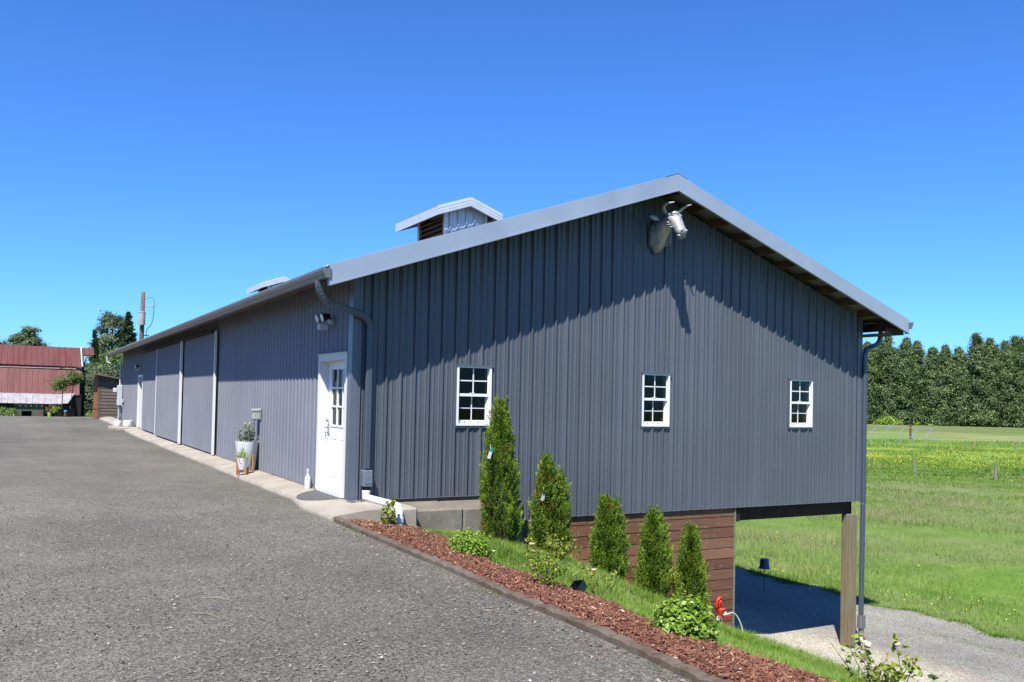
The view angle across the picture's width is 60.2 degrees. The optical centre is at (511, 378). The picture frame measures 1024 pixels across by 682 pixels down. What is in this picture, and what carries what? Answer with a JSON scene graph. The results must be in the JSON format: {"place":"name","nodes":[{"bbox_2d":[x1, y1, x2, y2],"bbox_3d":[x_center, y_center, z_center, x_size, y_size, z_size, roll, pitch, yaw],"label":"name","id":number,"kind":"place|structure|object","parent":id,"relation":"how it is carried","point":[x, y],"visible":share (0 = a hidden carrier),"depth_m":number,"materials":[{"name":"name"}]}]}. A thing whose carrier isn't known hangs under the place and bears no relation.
{"place":"outdoors","nodes":[
{"label":"outdoors","id":0,"kind":"place"},
{"bbox_2d":[99,417,380,521],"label":"concrete path","id":1,"kind":"structure","parent":0,"point":[330,510],"depth_m":15.57,"materials":[{"name":"concrete"}]},
{"bbox_2d":[108,426,135,430],"bbox_3d":[-16.252,2.086,36.838,0.950,0.140,2.000,2,-2,-29],"label":"concrete landing","id":2,"kind":"object","parent":1,"relation":"on","point":[117,428],"visible":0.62,"depth_m":35.94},
{"bbox_2d":[123,420,133,426],"bbox_3d":[-15.931,1.922,36.675,0.420,0.353,0.420,2,-2,-29],"label":"clay pot","id":3,"kind":"object","parent":2,"relation":"on","point":[128,423],"visible":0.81,"depth_m":36.51,"materials":[{"name":"ceramic"}]},
{"bbox_2d":[235,446,249,474],"bbox_3d":[-5.264,1.571,17.224,0.327,0.626,0.346,1,-2,26],"label":"planter stand","id":4,"kind":"object","parent":1,"relation":"on","point":[242,463],"visible":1,"depth_m":17.17,"materials":[{"name":"ceramic"}]},
{"bbox_2d":[235,419,258,471],"bbox_3d":[-5.341,1.328,17.798,0.460,1.075,0.460,2,-2,-29],"label":"planter","id":5,"kind":"object","parent":1,"relation":"on","point":[251,446],"visible":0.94,"depth_m":17.67,"materials":[{"name":"ceramic"}]},
{"bbox_2d":[305,469,310,488],"bbox_3d":[-3.360,1.655,14.537,0.096,0.320,0.098,2,-2,-29],"label":"spray bottle","id":6,"kind":"object","parent":1,"relation":"on","point":[307,482],"visible":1,"depth_m":14.50,"materials":[{"name":"white paint"}]},
{"bbox_2d":[296,490,343,500],"bbox_3d":[-3.044,1.822,13.622,0.500,0.070,1.320,2,-2,-29],"label":"doormat","id":7,"kind":"object","parent":1,"relation":"on","point":[314,495],"visible":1,"depth_m":13.56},
{"bbox_2d":[0,488,676,681],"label":"loose gravel","id":8,"kind":"structure","parent":0,"point":[296,631],"depth_m":6.49,"materials":[{"name":"gravel"}]},
{"bbox_2d":[0,416,691,681],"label":"gravel drive","id":9,"kind":"structure","parent":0,"point":[40,455],"depth_m":7.44,"materials":[{"name":"gravel"}]},
{"bbox_2d":[44,376,79,416],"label":"potted tree","id":10,"kind":"object","parent":9,"relation":"on","point":[66,382],"visible":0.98,"depth_m":50.20,"materials":[{"name":"green plant"}]},
{"bbox_2d":[60,367,88,416],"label":"potted tree","id":11,"kind":"object","parent":9,"relation":"on","point":[76,377],"visible":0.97,"depth_m":50.54,"materials":[{"name":"green plant"}]},
{"bbox_2d":[86,373,121,418],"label":"wooden shed","id":12,"kind":"structure","parent":9,"relation":"on","point":[104,400],"depth_m":47.52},
{"bbox_2d":[93,376,97,418],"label":"door","id":13,"kind":"structure","parent":12,"relation":"in","point":[95,387],"depth_m":48.28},
{"bbox_2d":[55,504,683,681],"bbox_3d":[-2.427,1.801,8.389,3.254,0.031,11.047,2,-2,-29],"label":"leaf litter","id":14,"kind":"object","parent":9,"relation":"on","point":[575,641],"visible":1,"depth_m":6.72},
{"bbox_2d":[362,499,416,525],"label":"concrete pavement","id":15,"kind":"structure","parent":0,"point":[410,515],"depth_m":12.24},
{"bbox_2d":[0,0,1023,362],"label":"sky","id":16,"kind":"structure","parent":0,"point":[191,156],"materials":[{"name":"blue"}]},
{"bbox_2d":[119,419,1023,665],"bbox_3d":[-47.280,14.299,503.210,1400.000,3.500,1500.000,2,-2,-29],"label":"ground","id":17,"kind":"structure","parent":0,"point":[972,434],"depth_m":33.03,"materials":[{"name":"plant"}]},
{"bbox_2d":[0,406,18,415],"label":"bush","id":18,"kind":"object","parent":17,"relation":"on","point":[6,411],"visible":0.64,"depth_m":59.60,"materials":[{"name":"green plant"}]},
{"bbox_2d":[14,404,44,415],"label":"green box shed","id":19,"kind":"structure","parent":17,"relation":"on","point":[28,410],"depth_m":62.02,"materials":[{"name":"paint"}]},
{"bbox_2d":[9,325,51,346],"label":"broadleaf tree","id":20,"kind":"object","parent":17,"relation":"on","point":[27,336],"visible":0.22,"depth_m":148.97,"materials":[{"name":"green plant"}]},
{"bbox_2d":[0,344,93,416],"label":"red barn","id":21,"kind":"structure","parent":17,"relation":"on","point":[27,373],"depth_m":76.75,"materials":[{"name":"metal"}]},
{"bbox_2d":[84,379,93,416],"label":"broadleaf tree","id":22,"kind":"object","parent":17,"relation":"on","point":[88,400],"visible":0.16,"depth_m":89.10,"materials":[{"name":"green plant"}]},
{"bbox_2d":[81,360,99,378],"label":"broadleaf tree","id":23,"kind":"object","parent":17,"relation":"on","point":[89,365],"visible":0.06,"depth_m":103.11,"materials":[{"name":"green plant"}]},
{"bbox_2d":[88,329,101,363],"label":"conifer tree","id":24,"kind":"object","parent":17,"relation":"on","point":[95,343],"visible":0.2,"depth_m":127.72,"materials":[{"name":"green plant"}]},
{"bbox_2d":[85,361,122,407],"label":"broadleaf tree","id":25,"kind":"object","parent":17,"relation":"on","point":[109,371],"visible":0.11,"depth_m":95.27,"materials":[{"name":"green plant"}]},
{"bbox_2d":[85,347,122,395],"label":"broadleaf tree","id":26,"kind":"object","parent":17,"relation":"on","point":[116,359],"visible":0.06,"depth_m":98.75,"materials":[{"name":"green plant"}]},
{"bbox_2d":[85,309,138,364],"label":"broadleaf tree","id":27,"kind":"object","parent":17,"relation":"on","point":[110,320],"visible":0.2,"depth_m":138.87,"materials":[{"name":"green plant"}]},
{"bbox_2d":[117,312,136,347],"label":"conifer tree","id":28,"kind":"object","parent":17,"relation":"on","point":[127,329],"visible":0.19,"depth_m":127.61,"materials":[{"name":"green plant"}]},
{"bbox_2d":[138,292,156,339],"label":"utility pole","id":29,"kind":"object","parent":17,"relation":"on","point":[141,317],"visible":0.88,"depth_m":61.90,"materials":[{"name":"brown wood"}]},
{"bbox_2d":[397,545,411,552],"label":"edging block","id":30,"kind":"structure","parent":17,"relation":"on","point":[402,548],"depth_m":9.50,"materials":[{"name":"concrete"}]},
{"bbox_2d":[406,548,420,556],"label":"edging block","id":31,"kind":"structure","parent":17,"relation":"on","point":[412,552],"depth_m":9.27,"materials":[{"name":"concrete"}]},
{"bbox_2d":[415,552,430,560],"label":"edging block","id":32,"kind":"structure","parent":17,"relation":"on","point":[422,556],"depth_m":9.05,"materials":[{"name":"concrete"}]},
{"bbox_2d":[425,556,439,564],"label":"edging block","id":33,"kind":"structure","parent":17,"relation":"on","point":[431,559],"depth_m":8.84,"materials":[{"name":"concrete"}]},
{"bbox_2d":[435,560,451,569],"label":"edging block","id":34,"kind":"structure","parent":17,"relation":"on","point":[443,564],"depth_m":8.62,"materials":[{"name":"concrete"}]},
{"bbox_2d":[399,500,509,540],"bbox_3d":[-0.914,2.232,13.243,1.635,0.700,0.930,2,-2,-29],"label":"concrete ledge","id":35,"kind":"object","parent":17,"relation":"on","point":[454,515],"visible":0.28,"depth_m":12.85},
{"bbox_2d":[446,565,463,574],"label":"edging block","id":36,"kind":"structure","parent":17,"relation":"on","point":[454,569],"depth_m":8.39,"materials":[{"name":"concrete"}]},
{"bbox_2d":[457,570,474,579],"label":"edging block","id":37,"kind":"structure","parent":17,"relation":"on","point":[465,574],"depth_m":8.17,"materials":[{"name":"concrete"}]},
{"bbox_2d":[468,575,486,584],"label":"edging block","id":38,"kind":"structure","parent":17,"relation":"on","point":[476,579],"depth_m":7.95,"materials":[{"name":"concrete"}]},
{"bbox_2d":[479,580,500,590],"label":"edging block","id":39,"kind":"structure","parent":17,"relation":"on","point":[488,584],"depth_m":7.72,"materials":[{"name":"concrete"}]},
{"bbox_2d":[476,395,525,544],"bbox_3d":[-0.148,1.354,13.069,0.743,2.240,0.834,2,-2,-29],"label":"arborvitae","id":40,"kind":"object","parent":17,"relation":"on","point":[498,432],"visible":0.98,"depth_m":12.94,"materials":[{"name":"green plant"}]},
{"bbox_2d":[492,586,512,596],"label":"edging block","id":41,"kind":"structure","parent":17,"relation":"on","point":[501,590],"depth_m":7.50,"materials":[{"name":"concrete"}]},
{"bbox_2d":[106,173,913,645],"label":"metal barn","id":42,"kind":"structure","parent":17,"relation":"on","point":[708,375],"depth_m":15.70,"materials":[{"name":"paint"}]},
{"bbox_2d":[113,361,123,420],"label":"electrical panel","id":43,"kind":"object","parent":42,"relation":"attached to","point":[119,391],"visible":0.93,"depth_m":41.40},
{"bbox_2d":[136,375,142,427],"bbox_3d":[-14.846,0.938,35.489,0.220,2.150,1.550,2,-2,-29],"label":"door","id":44,"kind":"structure","parent":42,"relation":"in","point":[140,377],"depth_m":36.04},
{"bbox_2d":[141,350,156,432],"bbox_3d":[-13.392,0.486,32.646,0.020,2.940,4.340,2,-2,-29],"label":"sliding door","id":45,"kind":"structure","parent":42,"relation":"in","point":[149,364],"depth_m":32.77,"materials":[{"name":"paint"}]},
{"bbox_2d":[154,341,182,443],"bbox_3d":[-11.042,0.432,28.278,0.060,3.020,5.540,2,-2,-29],"label":"sliding door","id":46,"kind":"structure","parent":42,"relation":"in","point":[169,359],"depth_m":27.91,"materials":[{"name":"paint"}]},
{"bbox_2d":[182,331,216,454],"bbox_3d":[-8.453,0.375,23.757,0.050,3.050,4.720,2,-2,-29],"label":"sliding door","id":47,"kind":"structure","parent":42,"relation":"in","point":[200,354],"depth_m":23.42,"materials":[{"name":"paint"}]},
{"bbox_2d":[251,408,260,419],"bbox_3d":[-5.170,0.720,17.832,0.164,0.240,0.180,2,-2,-29],"label":"outlet box","id":48,"kind":"object","parent":42,"relation":"attached to","point":[256,413],"visible":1,"depth_m":17.77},
{"bbox_2d":[315,313,333,329],"bbox_3d":[-2.912,-0.884,13.854,0.267,0.240,0.400,2,-2,-29],"label":"flood light","id":49,"kind":"object","parent":42,"relation":"attached to","point":[323,317],"visible":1,"depth_m":13.85,"materials":[{"name":"black plastic"}]},
{"bbox_2d":[315,351,347,497],"bbox_3d":[-2.745,0.711,13.802,0.240,2.199,1.457,2,-2,-29],"label":"door","id":50,"kind":"structure","parent":42,"relation":"in","point":[332,367],"depth_m":14.14,"materials":[{"name":"white paint"}]},
{"bbox_2d":[360,470,403,524],"bbox_3d":[-1.851,1.745,12.538,0.157,0.800,1.228,2,-2,-33],"label":"drain pipe","id":51,"kind":"object","parent":42,"relation":"attached to","point":[366,480],"visible":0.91,"depth_m":12.83,"materials":[{"name":"paint"}]},
{"bbox_2d":[455,364,493,427],"bbox_3d":[-0.627,0.283,13.989,0.654,0.988,0.168,2,-2,-29],"label":"window","id":52,"kind":"structure","parent":42,"relation":"in","point":[471,423],"depth_m":13.99,"materials":[{"name":"white plastic"}]},
{"bbox_2d":[640,372,671,427],"bbox_3d":[2.529,0.394,15.751,0.659,0.988,0.168,2,-2,-29],"label":"window","id":53,"kind":"structure","parent":42,"relation":"in","point":[665,399],"depth_m":15.77,"materials":[{"name":"white plastic"}]},
{"bbox_2d":[648,202,690,254],"bbox_3d":[2.752,-2.604,15.408,0.640,0.810,0.806,2,-2,-29],"label":"bull head","id":54,"kind":"object","parent":42,"relation":"attached to","point":[659,230],"visible":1,"depth_m":15.44},
{"bbox_2d":[787,378,814,428],"bbox_3d":[5.688,0.504,17.514,0.669,0.988,0.168,2,-2,-29],"label":"window","id":55,"kind":"structure","parent":42,"relation":"in","point":[808,391],"depth_m":17.54,"materials":[{"name":"white plastic"}]},
{"bbox_2d":[506,591,527,603],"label":"edging block","id":56,"kind":"structure","parent":17,"relation":"on","point":[516,597],"depth_m":7.27,"materials":[{"name":"concrete"}]},
{"bbox_2d":[512,500,523,543],"bbox_3d":[0.064,2.200,13.418,0.230,0.715,0.224,2,-2,-29],"label":"concrete post","id":57,"kind":"object","parent":17,"relation":"on","point":[521,531],"visible":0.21,"depth_m":13.35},
{"bbox_2d":[522,598,543,609],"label":"edging block","id":58,"kind":"structure","parent":17,"relation":"on","point":[532,603],"depth_m":7.06,"materials":[{"name":"concrete"}]},
{"bbox_2d":[538,604,560,616],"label":"edging block","id":59,"kind":"structure","parent":17,"relation":"on","point":[549,609],"depth_m":6.86,"materials":[{"name":"concrete"}]},
{"bbox_2d":[524,449,577,555],"bbox_3d":[0.571,1.923,13.494,0.798,1.692,0.787,2,-2,-29],"label":"arborvitae","id":60,"kind":"object","parent":17,"relation":"on","point":[553,491],"visible":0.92,"depth_m":13.36,"materials":[{"name":"green plant"}]},
{"bbox_2d":[541,532,572,561],"bbox_3d":[0.629,2.461,12.679,0.454,0.441,0.764,2,-1,-18],"label":"rose bush","id":61,"kind":"object","parent":17,"relation":"on","point":[556,546],"visible":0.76,"depth_m":12.64,"materials":[{"name":"green plant"}]},
{"bbox_2d":[554,611,579,624],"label":"edging block","id":62,"kind":"structure","parent":17,"relation":"on","point":[566,616],"depth_m":6.64,"materials":[{"name":"concrete"}]},
{"bbox_2d":[571,618,597,632],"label":"edging block","id":63,"kind":"structure","parent":17,"relation":"on","point":[585,625],"depth_m":6.42,"materials":[{"name":"concrete"}]},
{"bbox_2d":[347,518,837,681],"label":"bark mulch","id":64,"kind":"object","parent":17,"relation":"on","point":[437,544],"visible":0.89,"depth_m":7.00,"materials":[{"name":"wood"}]},
{"bbox_2d":[380,497,397,524],"bbox_3d":[-1.650,1.806,11.856,0.248,0.431,0.364,1,-1,20],"label":"rose bush","id":65,"kind":"object","parent":64,"relation":"on","point":[388,510],"visible":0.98,"depth_m":11.83,"materials":[{"name":"green plant"}]},
{"bbox_2d":[448,523,495,557],"bbox_3d":[-0.487,1.906,10.317,0.607,0.427,0.630,2,-2,-29],"label":"boxwood","id":66,"kind":"object","parent":64,"relation":"on","point":[466,541],"visible":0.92,"depth_m":10.15,"materials":[{"name":"green plant"}]},
{"bbox_2d":[522,537,572,586],"bbox_3d":[0.341,1.790,8.454,0.478,0.500,0.522,1,-1,-3],"label":"rose bush","id":67,"kind":"object","parent":64,"relation":"on","point":[548,559],"visible":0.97,"depth_m":8.48,"materials":[{"name":"green plant"}]},
{"bbox_2d":[570,580,586,591],"bbox_3d":[0.658,2.094,8.825,0.149,0.167,0.159,0,-2,39],"label":"black tub","id":68,"kind":"object","parent":64,"relation":"on","point":[579,585],"visible":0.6,"depth_m":8.83,"materials":[{"name":"plastic"}]},
{"bbox_2d":[645,583,721,641],"bbox_3d":[1.337,1.850,6.918,0.539,0.481,0.580,2,-2,-29],"label":"boxwood","id":69,"kind":"object","parent":64,"relation":"on","point":[678,615],"visible":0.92,"depth_m":6.79,"materials":[{"name":"green plant"}]},
{"bbox_2d":[572,536,616,596],"bbox_3d":[0.844,1.978,9.112,0.562,0.648,0.273,1,-1,23],"label":"rose bush","id":70,"kind":"object","parent":17,"relation":"on","point":[593,576],"visible":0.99,"depth_m":9.10,"materials":[{"name":"green plant"}]},
{"bbox_2d":[589,626,616,641],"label":"edging block","id":71,"kind":"structure","parent":17,"relation":"on","point":[603,632],"depth_m":6.21,"materials":[{"name":"concrete"}]},
{"bbox_2d":[585,490,631,580],"bbox_3d":[1.541,2.528,14.024,0.786,1.506,0.716,2,-2,-29],"label":"arborvitae","id":72,"kind":"object","parent":17,"relation":"on","point":[609,542],"visible":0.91,"depth_m":13.88,"materials":[{"name":"green plant"}]},
{"bbox_2d":[608,635,636,649],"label":"edging block","id":73,"kind":"structure","parent":17,"relation":"on","point":[623,641],"depth_m":5.99,"materials":[{"name":"concrete"}]},
{"bbox_2d":[420,526,865,681],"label":"bank grass","id":74,"kind":"structure","parent":17,"relation":"on","point":[754,646],"depth_m":11.71,"materials":[{"name":"plant"}]},
{"bbox_2d":[628,643,659,660],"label":"edging block","id":75,"kind":"structure","parent":17,"relation":"on","point":[643,651],"depth_m":5.77,"materials":[{"name":"concrete"}]},
{"bbox_2d":[631,503,673,598],"bbox_3d":[2.303,2.830,14.456,0.684,1.634,0.669,1,-1,-3],"label":"arborvitae","id":76,"kind":"object","parent":17,"relation":"on","point":[654,558],"visible":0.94,"depth_m":14.30,"materials":[{"name":"green plant"}]},
{"bbox_2d":[650,654,682,670],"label":"edging block","id":77,"kind":"structure","parent":17,"relation":"on","point":[667,662],"depth_m":5.54,"materials":[{"name":"concrete"}]},
{"bbox_2d":[672,664,708,681],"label":"edging block","id":78,"kind":"structure","parent":17,"relation":"on","point":[687,671],"depth_m":5.33,"materials":[{"name":"concrete"}]},
{"bbox_2d":[670,519,712,609],"bbox_3d":[2.959,3.218,14.794,0.725,1.741,0.702,2,-2,-29],"label":"arborvitae","id":79,"kind":"object","parent":17,"relation":"on","point":[689,549],"visible":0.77,"depth_m":14.70,"materials":[{"name":"green plant"}]},
{"bbox_2d":[699,676,728,681],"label":"edging block","id":80,"kind":"structure","parent":17,"relation":"on","point":[709,679],"depth_m":5.16,"materials":[{"name":"concrete"}]},
{"bbox_2d":[715,596,726,622],"bbox_3d":[3.717,4.415,15.772,0.226,1.058,0.098,2,-1,-13],"label":"yard hydrant","id":81,"kind":"object","parent":17,"relation":"on","point":[718,604],"visible":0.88,"depth_m":15.75,"materials":[{"name":"red metal"}]},
{"bbox_2d":[863,341,886,423],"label":"poplar tree","id":82,"kind":"object","parent":17,"relation":"on","point":[871,390],"visible":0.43,"depth_m":259.49,"materials":[{"name":"green plant"}]},
{"bbox_2d":[868,343,882,423],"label":"poplar tree","id":83,"kind":"object","parent":17,"relation":"on","point":[876,357],"visible":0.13,"depth_m":263.31,"materials":[{"name":"green plant"}]},
{"bbox_2d":[737,492,1013,617],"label":"seed heads","id":84,"kind":"object","parent":17,"relation":"on","point":[915,520],"visible":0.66,"depth_m":38.02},
{"bbox_2d":[736,562,1023,641],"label":"edge grass","id":85,"kind":"structure","parent":17,"relation":"on","point":[869,603],"depth_m":21.64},
{"bbox_2d":[874,340,890,409],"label":"poplar tree","id":86,"kind":"object","parent":17,"relation":"on","point":[878,352],"visible":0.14,"depth_m":264.65,"materials":[{"name":"green plant"}]},
{"bbox_2d":[873,415,903,424],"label":"bramble","id":87,"kind":"object","parent":17,"relation":"on","point":[887,420],"visible":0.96,"depth_m":253.05,"materials":[{"name":"green plant"}]},
{"bbox_2d":[831,633,947,681],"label":"rose bush","id":88,"kind":"object","parent":17,"relation":"on","point":[896,676],"visible":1,"depth_m":5.95,"materials":[{"name":"green plant"}]},
{"bbox_2d":[873,336,907,420],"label":"poplar tree","id":89,"kind":"object","parent":17,"relation":"on","point":[887,393],"visible":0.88,"depth_m":258.11,"materials":[{"name":"green plant"}]},
{"bbox_2d":[889,341,919,424],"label":"poplar tree","id":90,"kind":"object","parent":17,"relation":"on","point":[905,376],"visible":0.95,"depth_m":257.27,"materials":[{"name":"green plant"}]},
{"bbox_2d":[871,426,937,447],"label":"metal rack","id":91,"kind":"object","parent":17,"relation":"on","point":[885,435],"visible":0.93,"depth_m":111.98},
{"bbox_2d":[902,340,935,424],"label":"poplar tree","id":92,"kind":"object","parent":17,"relation":"on","point":[918,353],"visible":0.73,"depth_m":258.37,"materials":[{"name":"green plant"}]},
{"bbox_2d":[918,347,945,425],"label":"poplar tree","id":93,"kind":"object","parent":17,"relation":"on","point":[932,392],"visible":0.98,"depth_m":256.46,"materials":[{"name":"green plant"}]},
{"bbox_2d":[931,344,960,425],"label":"poplar tree","id":94,"kind":"object","parent":17,"relation":"on","point":[946,366],"visible":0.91,"depth_m":256.38,"materials":[{"name":"green plant"}]},
{"bbox_2d":[877,460,1022,479],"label":"wire fence","id":95,"kind":"object","parent":17,"relation":"on","point":[995,469],"visible":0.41,"depth_m":64.18,"materials":[{"name":"grey metal"}]},
{"bbox_2d":[947,346,973,425],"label":"poplar tree","id":96,"kind":"object","parent":17,"relation":"on","point":[961,385],"visible":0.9,"depth_m":256.44,"materials":[{"name":"green plant"}]},
{"bbox_2d":[963,417,990,426],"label":"bramble","id":97,"kind":"object","parent":17,"relation":"on","point":[978,425],"visible":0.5,"depth_m":257.54,"materials":[{"name":"green plant"}]},
{"bbox_2d":[962,331,993,426],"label":"poplar tree","id":98,"kind":"object","parent":17,"relation":"on","point":[975,381],"visible":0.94,"depth_m":256.64,"materials":[{"name":"green plant"}]},
{"bbox_2d":[976,337,1006,426],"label":"poplar tree","id":99,"kind":"object","parent":17,"relation":"on","point":[990,354],"visible":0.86,"depth_m":256.35,"materials":[{"name":"green plant"}]},
{"bbox_2d":[991,343,1008,425],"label":"poplar tree","id":100,"kind":"object","parent":17,"relation":"on","point":[999,351],"visible":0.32,"depth_m":258.91,"materials":[{"name":"green plant"}]},
{"bbox_2d":[994,347,1020,427],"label":"poplar tree","id":101,"kind":"object","parent":17,"relation":"on","point":[1005,363],"visible":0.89,"depth_m":256.78,"materials":[{"name":"green plant"}]},
{"bbox_2d":[996,343,1022,426],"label":"poplar tree","id":102,"kind":"object","parent":17,"relation":"on","point":[1011,349],"visible":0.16,"depth_m":261.02,"materials":[{"name":"green plant"}]},
{"bbox_2d":[1006,345,1023,427],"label":"poplar tree","id":103,"kind":"object","parent":17,"relation":"on","point":[1019,361],"visible":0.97,"depth_m":256.31,"materials":[{"name":"green plant"}]},
{"bbox_2d":[1013,334,1023,426],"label":"poplar tree","id":104,"kind":"object","parent":17,"relation":"on","point":[1019,342],"visible":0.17,"depth_m":261.97,"materials":[{"name":"green plant"}]},
{"bbox_2d":[737,625,883,681],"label":"verge grass","id":105,"kind":"structure","parent":0,"point":[801,651],"depth_m":15.33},
{"bbox_2d":[734,567,1023,681],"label":"gravel yard","id":106,"kind":"structure","parent":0,"point":[802,616],"depth_m":19.21,"materials":[{"name":"gravel"}]},
{"bbox_2d":[759,558,769,577],"bbox_3d":[6.703,5.242,23.482,0.300,0.900,0.300,2,-2,-29],"label":"bucket on stake","id":107,"kind":"object","parent":106,"relation":"on","point":[764,564],"visible":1,"depth_m":23.39,"materials":[{"name":"black plastic"}]},
{"bbox_2d":[878,618,1023,657],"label":"yard weeds","id":108,"kind":"object","parent":106,"relation":"on","point":[961,640],"visible":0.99,"depth_m":18.85,"materials":[{"name":"green plant"}]},
{"bbox_2d":[735,456,1023,639],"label":"meadow grass","id":109,"kind":"structure","parent":0,"point":[893,469],"depth_m":33.92,"materials":[{"name":"plant"}]},
{"bbox_2d":[866,438,1023,478],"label":"meadow grass","id":110,"kind":"structure","parent":0,"point":[967,448],"depth_m":92.56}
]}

